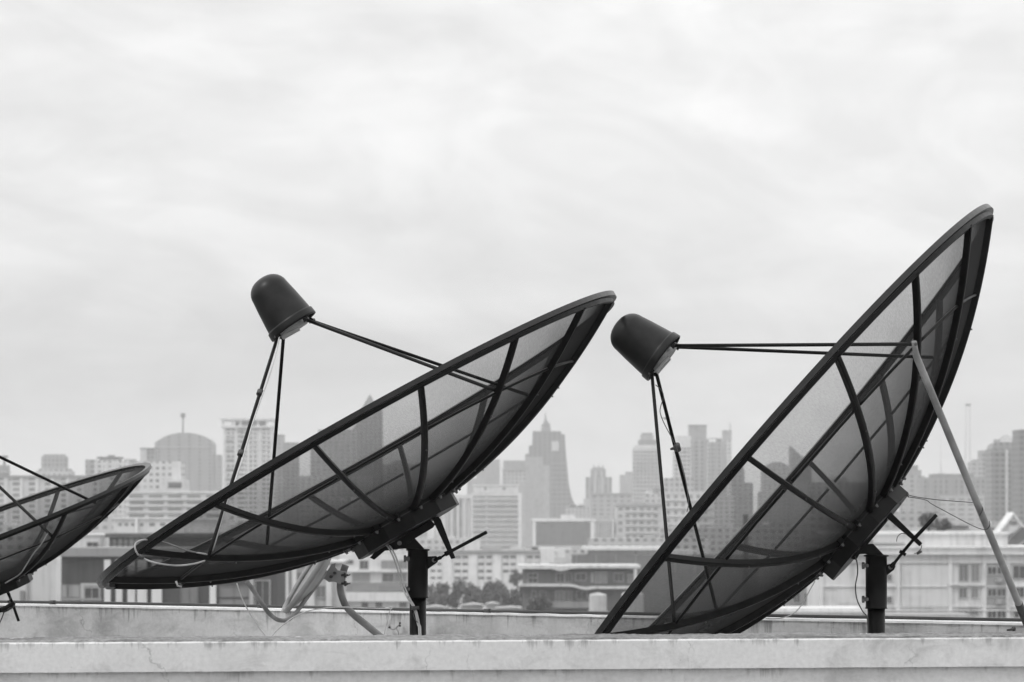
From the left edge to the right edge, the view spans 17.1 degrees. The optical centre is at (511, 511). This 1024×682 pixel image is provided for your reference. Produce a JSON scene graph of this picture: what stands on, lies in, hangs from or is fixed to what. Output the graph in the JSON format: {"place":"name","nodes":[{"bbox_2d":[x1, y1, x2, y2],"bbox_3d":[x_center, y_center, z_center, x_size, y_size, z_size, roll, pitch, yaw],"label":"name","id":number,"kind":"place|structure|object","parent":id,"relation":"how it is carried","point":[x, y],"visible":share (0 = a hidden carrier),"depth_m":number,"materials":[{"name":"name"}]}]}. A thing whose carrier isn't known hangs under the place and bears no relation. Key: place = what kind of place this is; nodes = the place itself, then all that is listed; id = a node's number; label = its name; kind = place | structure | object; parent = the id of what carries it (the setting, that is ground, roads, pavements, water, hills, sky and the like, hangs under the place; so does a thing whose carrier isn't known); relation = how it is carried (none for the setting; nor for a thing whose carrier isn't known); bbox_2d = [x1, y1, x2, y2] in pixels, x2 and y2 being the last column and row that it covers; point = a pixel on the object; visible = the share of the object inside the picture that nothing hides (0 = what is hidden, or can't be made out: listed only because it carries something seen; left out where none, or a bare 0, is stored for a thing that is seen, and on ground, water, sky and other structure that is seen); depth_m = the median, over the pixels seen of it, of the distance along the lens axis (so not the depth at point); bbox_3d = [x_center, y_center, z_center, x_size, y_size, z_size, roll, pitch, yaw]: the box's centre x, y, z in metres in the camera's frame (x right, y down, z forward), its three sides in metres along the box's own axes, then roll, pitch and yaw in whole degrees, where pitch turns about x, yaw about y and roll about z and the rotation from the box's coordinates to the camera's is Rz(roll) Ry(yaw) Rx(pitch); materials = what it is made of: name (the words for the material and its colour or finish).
{"place":"outdoors","nodes":[
{"label":"outdoors","id":0,"kind":"place"},
{"bbox_2d":[35,454,74,474],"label":"office tower","id":1,"kind":"structure","parent":0,"point":[54,464],"depth_m":2602.00,"materials":[{"name":"paint"}]},
{"bbox_2d":[85,455,139,516],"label":"apartment tower","id":2,"kind":"structure","parent":0,"point":[102,464],"depth_m":2100.00,"materials":[{"name":"paint"}]},
{"bbox_2d":[105,533,152,546],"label":"terrace house","id":3,"kind":"structure","parent":0,"point":[123,539],"depth_m":499.90,"materials":[{"name":"paint"}]},
{"bbox_2d":[140,448,156,461],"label":"slim tower","id":4,"kind":"structure","parent":0,"point":[148,454],"depth_m":2501.00,"materials":[{"name":"paint"}]},
{"bbox_2d":[112,517,187,532],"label":"white terrace","id":5,"kind":"structure","parent":0,"point":[137,524],"depth_m":1000.00,"materials":[{"name":"paint"}]},
{"bbox_2d":[140,462,189,490],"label":"apartment building","id":6,"kind":"structure","parent":0,"point":[164,476],"depth_m":1700.00,"materials":[{"name":"paint"}]},
{"bbox_2d":[60,547,285,604],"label":"dark fronted building","id":7,"kind":"structure","parent":0,"point":[83,569],"depth_m":379.92,"materials":[{"name":"paint"}]},
{"bbox_2d":[84,587,99,597],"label":"window","id":8,"kind":"structure","parent":7,"relation":"in","point":[89,592],"depth_m":379.62,"materials":[{"name":"grey glass"}]},
{"bbox_2d":[180,587,198,602],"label":"window","id":9,"kind":"structure","parent":7,"relation":"in","point":[187,595],"depth_m":379.90,"materials":[{"name":"grey glass"}]},
{"bbox_2d":[218,585,248,597],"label":"window","id":10,"kind":"structure","parent":7,"relation":"in","point":[224,591],"depth_m":379.71,"materials":[{"name":"grey glass"}]},
{"bbox_2d":[218,597,248,603],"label":"window","id":11,"kind":"structure","parent":7,"relation":"in","point":[220,600],"depth_m":379.71,"materials":[{"name":"grey glass"}]},
{"bbox_2d":[255,580,270,604],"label":"window","id":12,"kind":"structure","parent":7,"relation":"in","point":[263,587],"depth_m":379.90,"materials":[{"name":"grey glass"}]},
{"bbox_2d":[220,418,275,521],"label":"condominium tower","id":13,"kind":"structure","parent":0,"point":[259,451],"depth_m":2299.90,"materials":[{"name":"paint"}]},
{"bbox_2d":[276,435,298,502],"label":"office tower","id":14,"kind":"structure","parent":0,"point":[287,476],"depth_m":2801.00,"materials":[{"name":"paint"}]},
{"bbox_2d":[286,559,347,605],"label":"striped wall house","id":15,"kind":"structure","parent":0,"point":[325,593],"depth_m":419.92,"materials":[{"name":"paint"}]},
{"bbox_2d":[316,585,325,597],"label":"window","id":16,"kind":"structure","parent":15,"relation":"in","point":[321,589],"depth_m":419.89,"materials":[{"name":"grey glass"}]},
{"bbox_2d":[299,430,357,494],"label":"office tower","id":17,"kind":"structure","parent":0,"point":[340,450],"depth_m":2900.00,"materials":[{"name":"concrete"}]},
{"bbox_2d":[427,529,434,537],"bbox_3d":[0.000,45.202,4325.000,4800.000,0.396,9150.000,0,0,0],"label":"building","id":18,"kind":"structure","parent":0,"point":[430,532],"depth_m":7204.81,"materials":[{"name":"concrete"}]},
{"bbox_2d":[0,456,10,474],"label":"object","id":19,"kind":"object","parent":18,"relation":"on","point":[4,469],"visible":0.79,"depth_m":2300.00,"materials":[{"name":"paint"}]},
{"bbox_2d":[0,522,19,533],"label":"building","id":20,"kind":"structure","parent":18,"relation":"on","point":[4,527],"depth_m":1200.00,"materials":[{"name":"paint"}]},
{"bbox_2d":[0,556,60,600],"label":"pale block","id":21,"kind":"structure","parent":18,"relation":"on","point":[44,584],"depth_m":400.00,"materials":[{"name":"paint"}]},
{"bbox_2d":[0,475,115,524],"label":"apartment block","id":22,"kind":"structure","parent":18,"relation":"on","point":[15,487],"depth_m":1900.00,"materials":[{"name":"paint"}]},
{"bbox_2d":[33,516,119,532],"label":"building","id":23,"kind":"structure","parent":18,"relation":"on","point":[105,525],"depth_m":1350.00,"materials":[{"name":"paint"}]},
{"bbox_2d":[72,533,108,546],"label":"white annexe","id":24,"kind":"structure","parent":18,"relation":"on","point":[94,540],"depth_m":520.00,"materials":[{"name":"paint"}]},
{"bbox_2d":[125,491,229,531],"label":"hotel block","id":25,"kind":"structure","parent":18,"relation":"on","point":[158,503],"depth_m":1499.88,"materials":[{"name":"paint"}]},
{"bbox_2d":[155,413,222,490],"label":"domed tower","id":26,"kind":"structure","parent":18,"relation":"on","point":[199,457],"depth_m":3000.00,"materials":[{"name":"paint"}]},
{"bbox_2d":[353,395,382,474],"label":"pointed tower","id":27,"kind":"structure","parent":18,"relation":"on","point":[369,429],"depth_m":3000.00,"materials":[{"name":"paint"}]},
{"bbox_2d":[339,551,409,607],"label":"white shophouse","id":28,"kind":"structure","parent":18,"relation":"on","point":[375,582],"depth_m":898.80,"materials":[{"name":"paint"}]},
{"bbox_2d":[352,573,369,581],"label":"window","id":29,"kind":"structure","parent":28,"relation":"in","point":[356,577],"depth_m":899.83,"materials":[{"name":"grey glass"}]},
{"bbox_2d":[359,560,368,568],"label":"window","id":30,"kind":"structure","parent":28,"relation":"in","point":[363,564],"depth_m":899.83,"materials":[{"name":"grey glass"}]},
{"bbox_2d":[358,585,372,590],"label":"window","id":31,"kind":"structure","parent":28,"relation":"in","point":[360,587],"depth_m":894.79,"materials":[{"name":"grey glass"}]},
{"bbox_2d":[382,573,393,581],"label":"window","id":32,"kind":"structure","parent":28,"relation":"in","point":[386,577],"depth_m":899.83,"materials":[{"name":"grey glass"}]},
{"bbox_2d":[381,560,396,568],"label":"window","id":33,"kind":"structure","parent":28,"relation":"in","point":[385,564],"depth_m":899.83,"materials":[{"name":"grey glass"}]},
{"bbox_2d":[379,586,403,590],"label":"window","id":34,"kind":"structure","parent":28,"relation":"in","point":[381,588],"depth_m":894.79,"materials":[{"name":"grey glass"}]},
{"bbox_2d":[394,573,406,581],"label":"window","id":35,"kind":"structure","parent":28,"relation":"in","point":[396,579],"depth_m":899.83,"materials":[{"name":"grey glass"}]},
{"bbox_2d":[415,534,470,549],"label":"building","id":36,"kind":"structure","parent":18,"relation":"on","point":[435,542],"depth_m":1750.00,"materials":[{"name":"paint"}]},
{"bbox_2d":[426,581,460,608],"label":"tree","id":37,"kind":"object","parent":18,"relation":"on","point":[442,596],"visible":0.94,"depth_m":819.24,"materials":[{"name":"grey plant"}]},
{"bbox_2d":[435,495,470,537],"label":"slab block","id":38,"kind":"structure","parent":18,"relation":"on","point":[456,521],"depth_m":2200.00,"materials":[{"name":"paint"}]},
{"bbox_2d":[450,578,483,608],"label":"tree","id":39,"kind":"object","parent":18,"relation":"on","point":[468,592],"visible":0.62,"depth_m":838.36,"materials":[{"name":"grey plant"}]},
{"bbox_2d":[467,459,502,494],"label":"slab block","id":40,"kind":"structure","parent":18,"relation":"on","point":[491,473],"depth_m":2900.00,"materials":[{"name":"paint"}]},
{"bbox_2d":[472,579,505,606],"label":"tree","id":41,"kind":"object","parent":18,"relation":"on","point":[488,594],"visible":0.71,"depth_m":828.26,"materials":[{"name":"grey plant"}]},
{"bbox_2d":[426,541,554,608],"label":"hotel block","id":42,"kind":"structure","parent":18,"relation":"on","point":[473,563],"depth_m":1400.00,"materials":[{"name":"paint"}]},
{"bbox_2d":[471,484,521,549],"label":"banded office block","id":43,"kind":"structure","parent":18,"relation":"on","point":[496,512],"depth_m":1999.90,"materials":[{"name":"paint"}]},
{"bbox_2d":[497,586,521,606],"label":"tree","id":44,"kind":"object","parent":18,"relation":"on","point":[505,594],"visible":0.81,"depth_m":699.10,"materials":[{"name":"grey plant"}]},
{"bbox_2d":[508,568,521,589],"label":"tree","id":45,"kind":"object","parent":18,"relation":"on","point":[515,577],"visible":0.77,"depth_m":999.09,"materials":[{"name":"grey plant"}]},
{"bbox_2d":[525,596,553,610],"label":"tree","id":46,"kind":"object","parent":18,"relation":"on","point":[544,603],"visible":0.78,"depth_m":598.78,"materials":[{"name":"grey plant"}]},
{"bbox_2d":[525,411,573,518],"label":"spired tower","id":47,"kind":"structure","parent":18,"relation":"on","point":[548,445],"depth_m":3500.00,"materials":[{"name":"paint"}]},
{"bbox_2d":[589,592,607,611],"bbox_3d":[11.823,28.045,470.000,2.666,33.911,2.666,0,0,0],"label":"water tank","id":48,"kind":"object","parent":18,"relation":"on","point":[597,601],"visible":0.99,"depth_m":468.99,"materials":[{"name":"paint"}]},
{"bbox_2d":[757,462,806,524],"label":"round topped tower","id":49,"kind":"structure","parent":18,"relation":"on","point":[769,485],"depth_m":2900.00,"materials":[{"name":"paint"}]},
{"bbox_2d":[789,446,811,489],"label":"wedge tower","id":50,"kind":"structure","parent":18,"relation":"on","point":[795,457],"depth_m":3100.00,"materials":[{"name":"paint"}]},
{"bbox_2d":[918,512,938,530],"bbox_3d":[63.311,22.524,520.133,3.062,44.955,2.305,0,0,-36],"label":"tree","id":51,"kind":"object","parent":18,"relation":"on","point":[923,519],"visible":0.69,"depth_m":519.72,"materials":[{"name":"grey plant"}]},
{"bbox_2d":[934,518,953,530],"bbox_3d":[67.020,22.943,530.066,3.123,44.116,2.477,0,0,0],"label":"tree","id":52,"kind":"object","parent":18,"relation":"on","point":[945,523],"visible":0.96,"depth_m":529.51,"materials":[{"name":"grey plant"}]},
{"bbox_2d":[965,404,970,465],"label":"lattice mast","id":53,"kind":"object","parent":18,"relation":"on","point":[968,405],"visible":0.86,"depth_m":2901.43,"materials":[{"name":"metal"}]},
{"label":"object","id":54,"kind":"object","parent":18,"relation":"on","visible":0},
{"bbox_2d":[0,456,151,621],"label":"satellite dish","id":55,"kind":"object","parent":54,"relation":"on","point":[27,550],"visible":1,"depth_m":11.93,"materials":[{"name":"grey metal"}]},
{"bbox_2d":[245,558,382,634],"bbox_3d":[-0.690,0.686,11.479,0.628,1.258,0.312,0,0,-34],"label":"offset dish","id":56,"kind":"object","parent":54,"relation":"on","point":[309,580],"visible":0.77,"depth_m":11.51,"materials":[{"name":"grey paint"}]},
{"bbox_2d":[96,274,616,634],"bbox_3d":[-0.476,0.282,10.539,1.598,2.035,1.825,0,0,0],"label":"satellite dish","id":57,"kind":"object","parent":54,"relation":"on","point":[403,498],"visible":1,"depth_m":10.15,"materials":[{"name":"grey metal"}]},
{"bbox_2d":[236,583,391,635],"bbox_3d":[-0.647,0.348,11.250,0.115,0.236,0.689,0,0,35],"label":"loose cable","id":58,"kind":"object","parent":57,"relation":"hanging from","point":[300,613],"visible":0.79,"depth_m":11.22,"materials":[{"name":"rubber"}]},
{"bbox_2d":[0,632,1023,681],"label":"parapet wall","id":59,"kind":"structure","parent":54,"relation":"on","point":[877,657],"depth_m":8.19,"materials":[{"name":"paint"}]},
{"bbox_2d":[0,603,1023,637],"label":"parapet wall","id":60,"kind":"structure","parent":54,"relation":"on","point":[65,620],"depth_m":12.17,"materials":[{"name":"grey concrete"}]},
{"bbox_2d":[0,600,1021,621],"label":"conduit pipe","id":61,"kind":"object","parent":60,"relation":"on","point":[538,611],"visible":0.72,"depth_m":11.82,"materials":[{"name":"grey metal"}]},
{"bbox_2d":[594,204,1023,634],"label":"satellite dish","id":62,"kind":"object","parent":54,"relation":"on","point":[840,516],"visible":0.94,"depth_m":9.93,"materials":[{"name":"grey metal"}]},
{"bbox_2d":[462,602,483,608],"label":"shed","id":63,"kind":"structure","parent":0,"point":[472,605],"depth_m":720.00,"materials":[{"name":"paint"}]},
{"bbox_2d":[495,605,521,609],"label":"shed","id":64,"kind":"structure","parent":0,"point":[510,607],"depth_m":690.00,"materials":[{"name":"paint"}]},
{"bbox_2d":[0,0,1023,528],"label":"sky","id":65,"kind":"structure","parent":0,"point":[436,180],"materials":[{"name":"white"}]},
{"bbox_2d":[502,460,524,492],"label":"office block","id":66,"kind":"structure","parent":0,"point":[513,471],"depth_m":2800.00,"materials":[{"name":"paint"}]},
{"bbox_2d":[520,457,549,549],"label":"plain slab","id":67,"kind":"structure","parent":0,"point":[535,488],"depth_m":2500.00,"materials":[{"name":"paint"}]},
{"bbox_2d":[549,551,571,568],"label":"flat roofed house","id":68,"kind":"structure","parent":0,"point":[560,558],"depth_m":1300.00,"materials":[{"name":"paint"}]},
{"bbox_2d":[555,546,586,556],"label":"building","id":69,"kind":"structure","parent":0,"point":[573,550],"depth_m":1600.00,"materials":[{"name":"paint"}]},
{"bbox_2d":[531,513,612,548],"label":"framed hall","id":70,"kind":"structure","parent":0,"point":[567,530],"depth_m":1799.50,"materials":[{"name":"paint"}]},
{"bbox_2d":[565,504,589,518],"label":"building","id":71,"kind":"structure","parent":0,"point":[580,511],"depth_m":3200.00,"materials":[{"name":"paint"}]},
{"bbox_2d":[518,564,639,611],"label":"wavy roofed house","id":72,"kind":"structure","parent":0,"point":[566,587],"depth_m":640.00,"materials":[{"name":"paint"}]},
{"bbox_2d":[555,590,563,600],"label":"window","id":73,"kind":"structure","parent":72,"relation":"in","point":[559,594],"depth_m":639.95,"materials":[{"name":"grey glass"}]},
{"bbox_2d":[575,573,585,580],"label":"window","id":74,"kind":"structure","parent":72,"relation":"in","point":[578,576],"depth_m":639.95,"materials":[{"name":"grey glass"}]},
{"bbox_2d":[576,591,586,599],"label":"window","id":75,"kind":"structure","parent":72,"relation":"in","point":[580,595],"depth_m":639.95,"materials":[{"name":"grey glass"}]},
{"bbox_2d":[594,572,606,582],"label":"window","id":76,"kind":"structure","parent":72,"relation":"in","point":[599,577],"depth_m":639.95,"materials":[{"name":"grey glass"}]},
{"bbox_2d":[614,573,623,581],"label":"window","id":77,"kind":"structure","parent":72,"relation":"in","point":[618,577],"depth_m":639.95,"materials":[{"name":"grey glass"}]},
{"bbox_2d":[583,465,611,506],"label":"stepped tower","id":78,"kind":"structure","parent":0,"point":[598,481],"depth_m":3300.00,"materials":[{"name":"paint"}]},
{"bbox_2d":[589,493,633,537],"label":"office block","id":79,"kind":"structure","parent":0,"point":[601,504],"depth_m":2500.00,"materials":[{"name":"paint"}]},
{"bbox_2d":[620,472,631,492],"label":"tower","id":80,"kind":"structure","parent":0,"point":[626,483],"depth_m":3000.00,"materials":[{"name":"paint"}]},
{"bbox_2d":[614,504,661,537],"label":"row window block","id":81,"kind":"structure","parent":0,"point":[637,520],"depth_m":1800.00,"materials":[{"name":"paint"}]},
{"bbox_2d":[572,546,716,608],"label":"dark hall","id":82,"kind":"structure","parent":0,"point":[658,582],"depth_m":1100.00,"materials":[{"name":"paint"}]},
{"bbox_2d":[632,433,659,503],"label":"residential tower","id":83,"kind":"structure","parent":0,"point":[645,471],"depth_m":2800.00,"materials":[{"name":"paint"}]},
{"bbox_2d":[588,534,708,553],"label":"building","id":84,"kind":"structure","parent":0,"point":[652,540],"depth_m":1500.00,"materials":[{"name":"paint"}]},
{"bbox_2d":[645,478,714,526],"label":"flat block","id":85,"kind":"structure","parent":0,"point":[676,503],"depth_m":1950.00,"materials":[{"name":"paint"}]},
{"bbox_2d":[673,436,690,477],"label":"twin tower","id":86,"kind":"structure","parent":0,"point":[685,451],"depth_m":2500.00,"materials":[{"name":"paint"}]},
{"bbox_2d":[688,425,708,490],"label":"flat topped tower","id":87,"kind":"structure","parent":0,"point":[698,435],"depth_m":2600.00,"materials":[{"name":"paint"}]},
{"bbox_2d":[660,523,742,553],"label":"building","id":88,"kind":"structure","parent":0,"point":[720,537],"depth_m":1700.00,"materials":[{"name":"paint"}]},
{"bbox_2d":[707,438,725,495],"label":"balcony tower","id":89,"kind":"structure","parent":0,"point":[716,458],"depth_m":2550.00,"materials":[{"name":"paint"}]},
{"bbox_2d":[722,423,731,495],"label":"antenna tower","id":90,"kind":"structure","parent":0,"point":[727,435],"depth_m":2700.00,"materials":[{"name":"paint"}]},
{"bbox_2d":[715,467,752,526],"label":"office tower","id":91,"kind":"structure","parent":0,"point":[735,506],"depth_m":2500.00,"materials":[{"name":"concrete"}]},
{"bbox_2d":[785,587,806,605],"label":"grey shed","id":92,"kind":"structure","parent":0,"point":[798,599],"depth_m":620.00,"materials":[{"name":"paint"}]},
{"bbox_2d":[772,606,969,616],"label":"white roof shed","id":93,"kind":"structure","parent":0,"point":[829,610],"depth_m":420.00,"materials":[{"name":"paint"}]},
{"bbox_2d":[880,508,938,530],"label":"building","id":94,"kind":"structure","parent":0,"point":[907,519],"depth_m":1500.00,"materials":[{"name":"paint"}]},
{"bbox_2d":[903,465,924,511],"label":"office block","id":95,"kind":"structure","parent":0,"point":[910,485],"depth_m":2300.00,"materials":[{"name":"paint"}]},
{"bbox_2d":[807,531,1023,617],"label":"long white building","id":96,"kind":"structure","parent":0,"point":[951,572],"depth_m":479.92,"materials":[{"name":"paint"}]},
{"bbox_2d":[958,587,967,598],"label":"window","id":97,"kind":"structure","parent":96,"relation":"in","point":[962,591],"depth_m":479.88,"materials":[{"name":"grey glass"}]},
{"bbox_2d":[958,564,968,581],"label":"window","id":98,"kind":"structure","parent":96,"relation":"in","point":[963,569],"depth_m":479.88,"materials":[{"name":"grey glass"}]},
{"bbox_2d":[971,587,978,598],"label":"window","id":99,"kind":"structure","parent":96,"relation":"in","point":[974,590],"depth_m":479.88,"materials":[{"name":"grey glass"}]},
{"bbox_2d":[971,564,979,581],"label":"window","id":100,"kind":"structure","parent":96,"relation":"in","point":[975,568],"depth_m":479.88,"materials":[{"name":"grey glass"}]},
{"bbox_2d":[987,566,996,574],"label":"window","id":101,"kind":"structure","parent":96,"relation":"in","point":[991,570],"depth_m":479.77,"materials":[{"name":"grey glass"}]},
{"bbox_2d":[987,588,996,596],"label":"window","id":102,"kind":"structure","parent":96,"relation":"in","point":[991,592],"depth_m":479.77,"materials":[{"name":"grey glass"}]},
{"bbox_2d":[997,588,1006,596],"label":"window","id":103,"kind":"structure","parent":96,"relation":"in","point":[1001,592],"depth_m":479.77,"materials":[{"name":"grey glass"}]},
{"bbox_2d":[1012,565,1023,578],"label":"window","id":104,"kind":"structure","parent":96,"relation":"in","point":[1017,570],"depth_m":479.88,"materials":[{"name":"grey glass"}]},
{"bbox_2d":[900,525,984,530],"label":"house","id":105,"kind":"structure","parent":0,"point":[959,528],"depth_m":560.00,"materials":[{"name":"paint"}]},
{"bbox_2d":[917,474,984,524],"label":"office block","id":106,"kind":"structure","parent":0,"point":[950,487],"depth_m":2200.00,"materials":[{"name":"paint"}]},
{"bbox_2d":[968,450,984,477],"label":"stepped block","id":107,"kind":"structure","parent":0,"point":[976,468],"depth_m":2401.00,"materials":[{"name":"paint"}]},
{"bbox_2d":[967,521,1023,530],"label":"building","id":108,"kind":"structure","parent":0,"point":[993,525],"depth_m":1200.00,"materials":[{"name":"paint"}]},
{"bbox_2d":[985,435,1012,521],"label":"striped tower","id":109,"kind":"structure","parent":0,"point":[998,479],"depth_m":2000.00,"materials":[{"name":"paint"}]},
{"bbox_2d":[994,512,1023,544],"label":"gabled house","id":110,"kind":"structure","parent":0,"point":[1011,523],"depth_m":599.18,"materials":[{"name":"paint"}]},
{"bbox_2d":[1012,430,1023,524],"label":"office tower","id":111,"kind":"structure","parent":0,"point":[1018,473],"depth_m":1952.69,"materials":[{"name":"paint"}]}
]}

